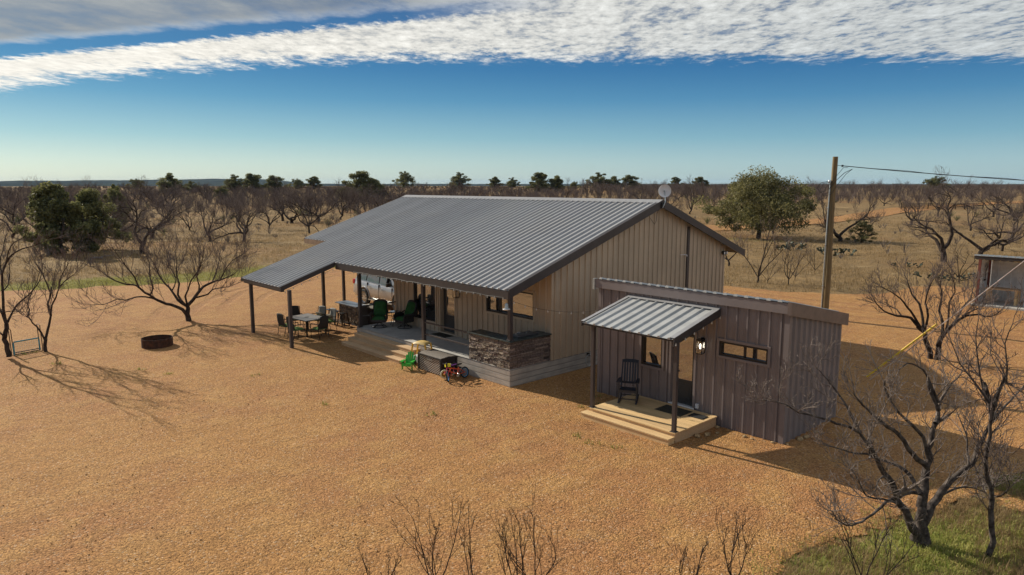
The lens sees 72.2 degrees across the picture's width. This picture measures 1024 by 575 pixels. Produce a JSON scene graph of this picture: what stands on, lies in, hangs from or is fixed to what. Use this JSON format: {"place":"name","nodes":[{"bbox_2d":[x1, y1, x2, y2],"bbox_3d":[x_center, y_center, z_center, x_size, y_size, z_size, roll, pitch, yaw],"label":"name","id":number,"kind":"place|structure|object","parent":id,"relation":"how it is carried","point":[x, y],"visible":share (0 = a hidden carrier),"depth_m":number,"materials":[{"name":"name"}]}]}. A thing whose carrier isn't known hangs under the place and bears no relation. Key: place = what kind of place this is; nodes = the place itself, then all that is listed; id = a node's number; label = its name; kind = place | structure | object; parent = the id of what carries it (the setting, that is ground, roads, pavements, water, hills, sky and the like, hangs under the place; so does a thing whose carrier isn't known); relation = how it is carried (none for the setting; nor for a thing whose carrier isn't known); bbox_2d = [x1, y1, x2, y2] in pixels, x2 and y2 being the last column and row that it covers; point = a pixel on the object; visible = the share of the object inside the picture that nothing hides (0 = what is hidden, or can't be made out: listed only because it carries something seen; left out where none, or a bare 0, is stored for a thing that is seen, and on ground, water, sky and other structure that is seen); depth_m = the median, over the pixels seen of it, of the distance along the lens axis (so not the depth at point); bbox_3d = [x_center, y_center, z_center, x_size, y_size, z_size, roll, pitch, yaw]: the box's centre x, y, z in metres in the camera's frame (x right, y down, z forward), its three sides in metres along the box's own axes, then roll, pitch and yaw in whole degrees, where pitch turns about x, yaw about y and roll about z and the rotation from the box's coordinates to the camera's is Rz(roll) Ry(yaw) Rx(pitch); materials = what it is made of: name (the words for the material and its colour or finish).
{"place":"outdoors","nodes":[
{"label":"outdoors","id":0,"kind":"place"},
{"bbox_2d":[0,262,268,290],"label":"verge grass","id":1,"kind":"structure","parent":0,"point":[107,280],"depth_m":48.23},
{"bbox_2d":[411,340,431,364],"bbox_3d":[-3.292,2.371,25.609,0.718,0.870,0.460,4,9,27],"label":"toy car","id":2,"kind":"object","parent":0,"point":[422,342],"visible":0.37,"depth_m":25.51,"materials":[{"name":"yellow plastic"}]},
{"bbox_2d":[0,179,1011,185],"bbox_3d":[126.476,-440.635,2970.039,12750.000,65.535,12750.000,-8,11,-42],"label":"hills","id":3,"kind":"structure","parent":0,"point":[216,182],"depth_m":3845.36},
{"bbox_2d":[0,186,1023,574],"bbox_3d":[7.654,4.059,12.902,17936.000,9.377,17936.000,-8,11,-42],"label":"ground","id":4,"kind":"structure","parent":0,"point":[844,208],"depth_m":67.01,"materials":[{"name":"soil"}]},
{"bbox_2d":[0,178,31,237],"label":"mesquite tree","id":5,"kind":"object","parent":4,"relation":"on","point":[15,203],"visible":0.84,"depth_m":85.47,"materials":[{"name":"brown plant"}]},
{"bbox_2d":[8,324,42,355],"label":"gate panel","id":6,"kind":"structure","parent":4,"relation":"on","point":[14,349],"depth_m":27.29,"materials":[{"name":"teal paint"}]},
{"bbox_2d":[12,181,92,254],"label":"live oak","id":7,"kind":"object","parent":4,"relation":"on","point":[49,214],"visible":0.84,"depth_m":65.23,"materials":[{"name":"green plant"}]},
{"bbox_2d":[59,187,133,252],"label":"live oak","id":8,"kind":"object","parent":4,"relation":"on","point":[88,199],"visible":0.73,"depth_m":67.94,"materials":[{"name":"green plant"}]},
{"bbox_2d":[98,184,131,226],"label":"live oak","id":9,"kind":"object","parent":4,"relation":"on","point":[113,189],"visible":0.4,"depth_m":103.22,"materials":[{"name":"green plant"}]},
{"bbox_2d":[101,174,180,253],"bbox_3d":[-33.875,-6.773,65.599,5.558,7.510,6.941,1,8,5],"label":"mesquite tree","id":10,"kind":"object","parent":4,"relation":"on","point":[151,230],"visible":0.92,"depth_m":64.33,"materials":[{"name":"brown plant"}]},
{"bbox_2d":[103,191,203,238],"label":"mesquite tree","id":11,"kind":"object","parent":4,"relation":"on","point":[164,207],"visible":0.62,"depth_m":90.81,"materials":[{"name":"brown plant"}]},
{"bbox_2d":[145,185,187,210],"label":"mesquite tree","id":12,"kind":"object","parent":4,"relation":"on","point":[181,189],"visible":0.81,"depth_m":147.13,"materials":[{"name":"brown plant"}]},
{"bbox_2d":[156,173,190,192],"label":"live oak","id":13,"kind":"object","parent":4,"relation":"on","point":[171,181],"visible":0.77,"depth_m":229.16,"materials":[{"name":"green plant"}]},
{"bbox_2d":[189,195,241,241],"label":"mesquite tree","id":14,"kind":"object","parent":4,"relation":"on","point":[224,215],"visible":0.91,"depth_m":79.77,"materials":[{"name":"brown plant"}]},
{"bbox_2d":[198,198,268,242],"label":"mesquite tree","id":15,"kind":"object","parent":4,"relation":"on","point":[244,216],"visible":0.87,"depth_m":78.62,"materials":[{"name":"brown plant"}]},
{"bbox_2d":[222,174,246,190],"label":"live oak","id":16,"kind":"object","parent":4,"relation":"on","point":[232,181],"visible":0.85,"depth_m":245.57,"materials":[{"name":"green plant"}]},
{"bbox_2d":[226,196,272,230],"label":"mesquite tree","id":17,"kind":"object","parent":4,"relation":"on","point":[248,206],"visible":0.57,"depth_m":96.00,"materials":[{"name":"brown plant"}]},
{"bbox_2d":[239,173,267,189],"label":"live oak","id":18,"kind":"object","parent":4,"relation":"on","point":[251,179],"visible":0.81,"depth_m":248.05,"materials":[{"name":"green plant"}]},
{"bbox_2d":[249,188,290,228],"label":"mesquite tree","id":19,"kind":"object","parent":4,"relation":"on","point":[278,209],"visible":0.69,"depth_m":104.19,"materials":[{"name":"brown plant"}]},
{"bbox_2d":[264,175,287,190],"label":"live oak","id":20,"kind":"object","parent":4,"relation":"on","point":[271,182],"visible":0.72,"depth_m":251.50,"materials":[{"name":"green plant"}]},
{"bbox_2d":[266,189,326,223],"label":"mesquite tree","id":21,"kind":"object","parent":4,"relation":"on","point":[290,218],"visible":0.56,"depth_m":115.26,"materials":[{"name":"brown plant"}]},
{"bbox_2d":[270,183,342,233],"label":"mesquite tree","id":22,"kind":"object","parent":4,"relation":"on","point":[307,203],"visible":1,"depth_m":95.17,"materials":[{"name":"brown plant"}]},
{"bbox_2d":[285,192,351,222],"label":"mesquite tree","id":23,"kind":"object","parent":4,"relation":"on","point":[299,200],"visible":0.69,"depth_m":118.99,"materials":[{"name":"brown plant"}]},
{"bbox_2d":[296,211,341,231],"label":"mesquite tree","id":24,"kind":"object","parent":4,"relation":"on","point":[325,222],"visible":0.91,"depth_m":81.32,"materials":[{"name":"brown plant"}]},
{"bbox_2d":[318,181,365,219],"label":"mesquite tree","id":25,"kind":"object","parent":4,"relation":"on","point":[342,195],"visible":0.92,"depth_m":124.92,"materials":[{"name":"brown plant"}]},
{"bbox_2d":[336,171,381,200],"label":"live oak","id":26,"kind":"object","parent":4,"relation":"on","point":[362,178],"visible":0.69,"depth_m":190.86,"materials":[{"name":"green plant"}]},
{"bbox_2d":[392,171,416,187],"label":"live oak","id":27,"kind":"object","parent":4,"relation":"on","point":[405,178],"visible":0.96,"depth_m":364.51,"materials":[{"name":"green plant"}]},
{"bbox_2d":[449,172,470,185],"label":"live oak","id":28,"kind":"object","parent":4,"relation":"on","point":[457,179],"visible":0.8,"depth_m":476.86,"materials":[{"name":"green plant"}]},
{"bbox_2d":[0,202,1016,272],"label":"undergrowth","id":29,"kind":"object","parent":4,"relation":"on","point":[287,214],"visible":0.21,"depth_m":88.38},
{"bbox_2d":[0,268,1023,574],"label":"gravel yard","id":30,"kind":"structure","parent":4,"relation":"on","point":[610,500],"depth_m":17.07,"materials":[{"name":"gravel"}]},
{"bbox_2d":[0,194,82,356],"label":"mesquite tree","id":31,"kind":"object","parent":30,"relation":"on","point":[6,320],"visible":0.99,"depth_m":26.25,"materials":[{"name":"brown plant"}]},
{"bbox_2d":[4,230,89,351],"bbox_3d":[-17.790,0.162,27.383,3.464,4.829,3.088,-1,8,-7],"label":"mesquite tree","id":32,"kind":"object","parent":30,"relation":"on","point":[53,251],"visible":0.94,"depth_m":27.26,"materials":[{"name":"brown plant"}]},
{"bbox_2d":[141,334,172,348],"bbox_3d":[-14.475,2.227,28.632,1.170,0.380,1.170,-8,11,-42],"label":"fire ring","id":33,"kind":"object","parent":30,"relation":"on","point":[156,341],"visible":1,"depth_m":28.30,"materials":[{"name":"metal"}]},
{"bbox_2d":[55,209,261,326],"bbox_3d":[-15.955,-1.120,33.568,9.490,5.653,6.169,0,8,-2],"label":"mesquite tree","id":34,"kind":"object","parent":30,"relation":"on","point":[187,304],"visible":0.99,"depth_m":33.14,"materials":[{"name":"brown plant"}]},
{"bbox_2d":[287,313,326,336],"bbox_3d":[-9.056,1.658,31.044,1.580,0.727,1.120,7,11,41],"label":"patio table","id":35,"kind":"object","parent":30,"relation":"on","point":[307,317],"visible":0.72,"depth_m":30.89,"materials":[{"name":"tile"}]},
{"bbox_2d":[16,351,622,448],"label":"weeds","id":36,"kind":"object","parent":30,"relation":"on","point":[433,412],"visible":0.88,"depth_m":20.77,"materials":[{"name":"green plant"}]},
{"bbox_2d":[310,316,329,338],"bbox_3d":[-8.223,1.672,30.049,0.605,0.993,0.578,6,10,35],"label":"patio chair","id":37,"kind":"object","parent":30,"relation":"on","point":[323,322],"visible":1,"depth_m":29.87,"materials":[{"name":"black metal"}]},
{"bbox_2d":[335,300,367,325],"bbox_3d":[-7.558,1.288,33.136,0.680,1.075,1.980,-8,11,-42],"label":"bar counter","id":38,"kind":"object","parent":30,"relation":"on","point":[350,308],"visible":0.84,"depth_m":32.83,"materials":[{"name":"stone"}]},
{"bbox_2d":[353,274,394,309],"bbox_3d":[-6.367,-0.043,37.963,2.520,2.198,5.660,-8,11,-42],"label":"parked suv","id":39,"kind":"object","parent":30,"relation":"on","point":[374,288],"visible":0.31,"depth_m":37.60,"materials":[{"name":"silver metal"}]},
{"bbox_2d":[341,332,420,363],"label":"porch steps","id":40,"kind":"structure","parent":30,"relation":"on","point":[385,349],"depth_m":27.34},
{"bbox_2d":[357,537,405,574],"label":"sapling","id":41,"kind":"object","parent":30,"relation":"on","point":[392,573],"visible":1,"depth_m":9.99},
{"bbox_2d":[400,351,415,369],"bbox_3d":[-3.677,2.598,24.989,0.500,0.599,0.474,2,9,14],"label":"kids chair","id":42,"kind":"object","parent":30,"relation":"on","point":[409,361],"visible":1,"depth_m":25.07,"materials":[{"name":"green plastic"}]},
{"bbox_2d":[389,491,468,574],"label":"sapling","id":43,"kind":"object","parent":30,"relation":"on","point":[423,554],"visible":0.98,"depth_m":9.97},
{"bbox_2d":[417,349,457,374],"bbox_3d":[-2.635,2.623,24.782,0.740,0.630,1.380,-8,11,-42],"label":"storage box","id":44,"kind":"object","parent":30,"relation":"on","point":[432,360],"visible":0.88,"depth_m":24.50,"materials":[{"name":"wicker"}]},
{"bbox_2d":[443,362,468,381],"bbox_3d":[-1.920,2.807,23.650,0.396,0.616,1.114,-5,3,44],"label":"kids bike","id":45,"kind":"object","parent":30,"relation":"on","point":[457,373],"visible":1,"depth_m":23.60,"materials":[{"name":"metal"}]},
{"bbox_2d":[456,503,480,574],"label":"sapling","id":46,"kind":"object","parent":30,"relation":"on","point":[469,550],"visible":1,"depth_m":9.97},
{"bbox_2d":[241,195,744,386],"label":"house","id":47,"kind":"structure","parent":30,"relation":"on","point":[554,255],"depth_m":27.34,"materials":[{"name":"metal"}]},
{"bbox_2d":[369,299,388,327],"bbox_3d":[-5.581,1.098,29.558,0.740,1.114,0.778,0,8,-3],"label":"swivel chair","id":48,"kind":"object","parent":47,"relation":"on","point":[380,310],"visible":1,"depth_m":29.66,"materials":[{"name":"fabric"}]},
{"bbox_2d":[393,300,416,328],"bbox_3d":[-4.454,1.121,29.399,0.740,1.114,0.778,8,11,43],"label":"swivel chair","id":49,"kind":"object","parent":47,"relation":"on","point":[406,317],"visible":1,"depth_m":29.36,"materials":[{"name":"fabric"}]},
{"bbox_2d":[412,283,436,323],"bbox_3d":[-3.592,0.449,29.107,0.152,1.900,1.680,-8,11,-42],"label":"window","id":50,"kind":"structure","parent":47,"relation":"in","point":[431,292],"depth_m":29.05,"materials":[{"name":"glass"}]},
{"bbox_2d":[439,288,455,336],"bbox_3d":[-2.498,0.822,28.023,0.235,2.124,1.080,-8,11,-42],"label":"door","id":51,"kind":"structure","parent":47,"relation":"in","point":[447,304],"depth_m":28.21,"materials":[{"name":"metal"}]},
{"bbox_2d":[285,270,720,345],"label":"string lights","id":52,"kind":"object","parent":47,"relation":"attached to","point":[503,299],"visible":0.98,"depth_m":22.78},
{"bbox_2d":[467,329,551,369],"bbox_3d":[-0.096,2.003,24.009,1.925,0.945,2.190,-8,11,-42],"label":"stone counter","id":53,"kind":"object","parent":47,"relation":"on","point":[494,349],"visible":1,"depth_m":23.31,"materials":[{"name":"stone"}]},
{"bbox_2d":[485,290,535,321],"bbox_3d":[-0.063,0.530,25.238,0.152,1.080,2.650,-8,11,-42],"label":"window","id":54,"kind":"structure","parent":47,"relation":"in","point":[495,306],"depth_m":24.95,"materials":[{"name":"glass"}]},
{"bbox_2d":[650,184,670,222],"bbox_3d":[5.676,-3.174,26.831,0.774,1.524,0.302,0,8,3],"label":"satellite dish","id":55,"kind":"object","parent":47,"relation":"attached to","point":[664,190],"visible":0.99,"depth_m":26.75,"materials":[{"name":"white metal"}]},
{"bbox_2d":[487,506,530,574],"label":"sapling","id":56,"kind":"object","parent":30,"relation":"on","point":[505,545],"visible":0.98,"depth_m":10.04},
{"bbox_2d":[505,486,563,574],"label":"sapling","id":57,"kind":"object","parent":30,"relation":"on","point":[539,557],"visible":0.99,"depth_m":9.95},
{"bbox_2d":[580,394,716,445],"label":"wooden deck","id":58,"kind":"structure","parent":30,"relation":"on","point":[643,418],"depth_m":19.00,"materials":[{"name":"brown wood"}]},
{"bbox_2d":[616,359,639,404],"bbox_3d":[3.382,2.730,20.306,0.660,1.180,0.911,2,9,15],"label":"rocking chair","id":59,"kind":"object","parent":58,"relation":"on","point":[621,390],"visible":1,"depth_m":20.47,"materials":[{"name":"black wood"}]},
{"bbox_2d":[655,405,692,415],"bbox_3d":[4.504,3.430,19.589,0.600,0.012,0.860,-8,11,-42],"label":"door mat","id":60,"kind":"object","parent":58,"relation":"on","point":[668,409],"depth_m":19.56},
{"bbox_2d":[661,535,708,574],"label":"sapling","id":61,"kind":"object","parent":30,"relation":"on","point":[698,567],"visible":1,"depth_m":9.84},
{"bbox_2d":[581,277,848,443],"bbox_3d":[5.214,1.825,20.240,5.489,3.844,6.406,-8,11,-42],"label":"cabin","id":62,"kind":"object","parent":30,"relation":"on","point":[648,326],"visible":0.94,"depth_m":18.85,"materials":[{"name":"metal"}]},
{"bbox_2d":[639,336,664,370],"bbox_3d":[4.133,1.700,20.556,0.152,1.360,0.880,-8,11,-42],"label":"window","id":63,"kind":"structure","parent":62,"relation":"in","point":[651,350],"depth_m":20.63,"materials":[{"name":"glass"}]},
{"bbox_2d":[668,332,697,409],"bbox_3d":[4.859,2.316,19.865,0.180,2.280,0.880,-8,11,-42],"label":"door","id":64,"kind":"structure","parent":62,"relation":"in","point":[687,355],"depth_m":19.86,"materials":[{"name":"metal"}]},
{"bbox_2d":[716,337,771,367],"bbox_3d":[6.085,1.690,18.408,0.152,0.540,1.530,-8,11,-42],"label":"window","id":65,"kind":"structure","parent":62,"relation":"in","point":[749,353],"depth_m":18.39,"materials":[{"name":"glass"}]},
{"bbox_2d":[714,504,760,574],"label":"sapling","id":66,"kind":"object","parent":30,"relation":"on","point":[732,551],"visible":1,"depth_m":9.72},
{"bbox_2d":[731,331,1023,556],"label":"mesquite tree","id":67,"kind":"object","parent":30,"relation":"on","point":[925,511],"visible":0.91,"depth_m":12.22,"materials":[{"name":"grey plant"}]},
{"bbox_2d":[857,250,946,358],"bbox_3d":[14.564,0.650,26.598,2.812,4.064,3.386,3,9,19],"label":"mesquite tree","id":68,"kind":"object","parent":30,"relation":"on","point":[919,327],"visible":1,"depth_m":26.43,"materials":[{"name":"brown plant"}]},
{"bbox_2d":[929,250,1021,359],"bbox_3d":[17.330,0.696,26.139,5.130,4.126,2.756,-3,9,-18],"label":"mesquite tree","id":69,"kind":"object","parent":30,"relation":"on","point":[939,344],"visible":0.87,"depth_m":26.14,"materials":[{"name":"brown plant"}]},
{"bbox_3d":[19.126,-0.522,20.542,0.310,8.700,0.302,-8,11,-42],"label":"utility pole","id":70,"kind":"object","parent":30,"relation":"on","visible":0},
{"bbox_2d":[866,261,1023,379],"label":"guy wire","id":71,"kind":"object","parent":70,"relation":"attached to","point":[901,350],"visible":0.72,"depth_m":22.97,"materials":[{"name":"metal"}]},
{"bbox_2d":[0,182,1023,217],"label":"brush","id":72,"kind":"object","parent":4,"relation":"on","point":[715,189],"visible":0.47,"depth_m":191.73,"materials":[{"name":"plant"}]},
{"bbox_2d":[0,215,1023,292],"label":"pasture grass","id":73,"kind":"structure","parent":4,"relation":"on","point":[730,274],"depth_m":64.12,"materials":[{"name":"plant"}]},
{"bbox_2d":[10,185,1015,234],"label":"bushes","id":74,"kind":"object","parent":4,"relation":"on","point":[706,220],"visible":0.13,"depth_m":119.22,"materials":[{"name":"brown plant"}]},
{"bbox_2d":[525,172,553,191],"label":"live oak","id":75,"kind":"object","parent":4,"relation":"on","point":[538,177],"visible":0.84,"depth_m":259.15,"materials":[{"name":"green plant"}]},
{"bbox_2d":[544,175,565,190],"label":"live oak","id":76,"kind":"object","parent":4,"relation":"on","point":[557,182],"visible":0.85,"depth_m":259.71,"materials":[{"name":"green plant"}]},
{"bbox_2d":[585,172,610,188],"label":"live oak","id":77,"kind":"object","parent":4,"relation":"on","point":[598,177],"visible":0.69,"depth_m":284.56,"materials":[{"name":"green plant"}]},
{"bbox_2d":[626,180,661,198],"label":"mesquite tree","id":78,"kind":"object","parent":4,"relation":"on","point":[641,191],"visible":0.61,"depth_m":150.56,"materials":[{"name":"brown plant"}]},
{"bbox_2d":[673,175,709,213],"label":"mesquite tree","id":79,"kind":"object","parent":4,"relation":"on","point":[686,186],"visible":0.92,"depth_m":144.99,"materials":[{"name":"brown plant"}]},
{"bbox_2d":[690,164,818,238],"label":"live oak","id":80,"kind":"object","parent":4,"relation":"on","point":[775,199],"visible":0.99,"depth_m":85.62,"materials":[{"name":"green plant"}]},
{"bbox_2d":[730,199,795,282],"bbox_3d":[16.425,-3.010,46.889,4.093,5.763,6.376,-8,11,-42],"label":"mesquite tree","id":81,"kind":"object","parent":4,"relation":"on","point":[763,257],"visible":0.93,"depth_m":46.58,"materials":[{"name":"brown plant"}]},
{"bbox_2d":[779,237,809,285],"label":"mesquite tree","id":82,"kind":"object","parent":4,"relation":"on","point":[791,259],"visible":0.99,"depth_m":45.88,"materials":[{"name":"brown plant"}]},
{"bbox_2d":[817,157,851,308],"bbox_3d":[15.368,-2.180,33.856,1.562,8.133,0.357,2,9,15],"label":"utility pole","id":83,"kind":"object","parent":4,"relation":"on","point":[826,282],"visible":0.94,"depth_m":33.75,"materials":[{"name":"brown wood"}]},
{"bbox_2d":[846,166,1023,180],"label":"service wire","id":84,"kind":"object","parent":83,"relation":"attached to","point":[936,174],"visible":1,"depth_m":33.11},
{"bbox_2d":[811,189,880,241],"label":"mesquite tree","id":85,"kind":"object","parent":4,"relation":"on","point":[837,235],"visible":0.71,"depth_m":81.07,"materials":[{"name":"brown plant"}]},
{"bbox_2d":[845,220,877,242],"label":"evergreen shrub","id":86,"kind":"object","parent":4,"relation":"on","point":[862,237],"visible":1,"depth_m":79.00,"materials":[{"name":"green plant"}]},
{"bbox_2d":[727,459,1023,574],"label":"grass","id":87,"kind":"structure","parent":4,"relation":"on","point":[948,546],"depth_m":12.47,"materials":[{"name":"plant"}]},
{"bbox_2d":[828,486,924,574],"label":"sapling","id":88,"kind":"object","parent":4,"relation":"on","point":[849,547],"visible":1,"depth_m":10.31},
{"bbox_2d":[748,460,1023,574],"bbox_3d":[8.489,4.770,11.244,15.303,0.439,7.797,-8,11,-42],"label":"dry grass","id":89,"kind":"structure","parent":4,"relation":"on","point":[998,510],"depth_m":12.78,"materials":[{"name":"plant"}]},
{"bbox_2d":[895,196,944,225],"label":"mesquite tree","id":90,"kind":"object","parent":4,"relation":"on","point":[906,205],"visible":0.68,"depth_m":107.45,"materials":[{"name":"brown plant"}]},
{"bbox_2d":[921,176,950,188],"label":"live oak","id":91,"kind":"object","parent":4,"relation":"on","point":[936,180],"visible":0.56,"depth_m":232.86,"materials":[{"name":"green plant"}]},
{"bbox_2d":[897,166,986,261],"bbox_3d":[36.604,-6.224,60.156,6.352,8.583,7.933,6,10,36],"label":"mesquite tree","id":92,"kind":"object","parent":4,"relation":"on","point":[925,227],"visible":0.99,"depth_m":60.87,"materials":[{"name":"brown plant"}]},
{"bbox_2d":[917,181,966,215],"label":"mesquite tree","id":93,"kind":"object","parent":4,"relation":"on","point":[944,196],"visible":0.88,"depth_m":129.40,"materials":[{"name":"brown plant"}]},
{"bbox_2d":[934,238,995,282],"bbox_3d":[30.031,-1.954,47.179,4.853,3.514,2.749,-5,10,-32],"label":"mesquite tree","id":94,"kind":"object","parent":4,"relation":"on","point":[958,275],"visible":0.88,"depth_m":46.90,"materials":[{"name":"brown plant"}]},
{"bbox_2d":[918,271,1023,557],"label":"mesquite tree","id":95,"kind":"object","parent":4,"relation":"on","point":[989,401],"visible":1,"depth_m":11.98,"materials":[{"name":"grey plant"}]},
{"bbox_2d":[959,197,998,230],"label":"mesquite tree","id":96,"kind":"object","parent":4,"relation":"on","point":[984,212],"visible":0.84,"depth_m":98.26,"materials":[{"name":"brown plant"}]},
{"bbox_2d":[935,200,1023,253],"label":"mesquite tree","id":97,"kind":"object","parent":4,"relation":"on","point":[991,244],"visible":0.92,"depth_m":65.35,"materials":[{"name":"brown plant"}]},
{"bbox_2d":[963,188,1016,216],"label":"mesquite tree","id":98,"kind":"object","parent":4,"relation":"on","point":[982,198],"visible":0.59,"depth_m":127.63,"materials":[{"name":"brown plant"}]},
{"bbox_2d":[959,199,1023,238],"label":"mesquite tree","id":99,"kind":"object","parent":4,"relation":"on","point":[1019,215],"visible":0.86,"depth_m":81.00,"materials":[{"name":"brown plant"}]},
{"bbox_2d":[963,218,1023,250],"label":"mesquite tree","id":100,"kind":"object","parent":4,"relation":"on","point":[1002,245],"visible":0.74,"depth_m":69.64,"materials":[{"name":"brown plant"}]},
{"bbox_2d":[971,254,1023,310],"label":"open shed","id":101,"kind":"structure","parent":4,"relation":"on","point":[997,269],"depth_m":38.77,"materials":[{"name":"metal"}]},
{"bbox_2d":[985,286,1021,305],"bbox_3d":[26.706,0.468,38.173,0.800,0.840,1.500,-8,11,-42],"label":"work table","id":102,"kind":"object","parent":101,"relation":"on","point":[1017,291],"visible":0.56,"depth_m":37.87,"materials":[{"name":"brown wood"}]},
{"bbox_2d":[974,185,1020,220],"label":"mesquite tree","id":103,"kind":"object","parent":4,"relation":"on","point":[987,202],"visible":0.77,"depth_m":119.48,"materials":[{"name":"brown plant"}]},
{"bbox_2d":[983,181,1023,222],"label":"mesquite tree","id":104,"kind":"object","parent":4,"relation":"on","point":[994,191],"visible":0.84,"depth_m":115.90,"materials":[{"name":"brown plant"}]},
{"bbox_2d":[0,0,1023,183],"label":"sky","id":105,"kind":"structure","parent":0,"point":[432,91],"materials":[{"name":"blue"}]},
{"bbox_2d":[705,201,1022,230],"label":"dirt track","id":106,"kind":"structure","parent":0,"point":[890,211],"depth_m":134.85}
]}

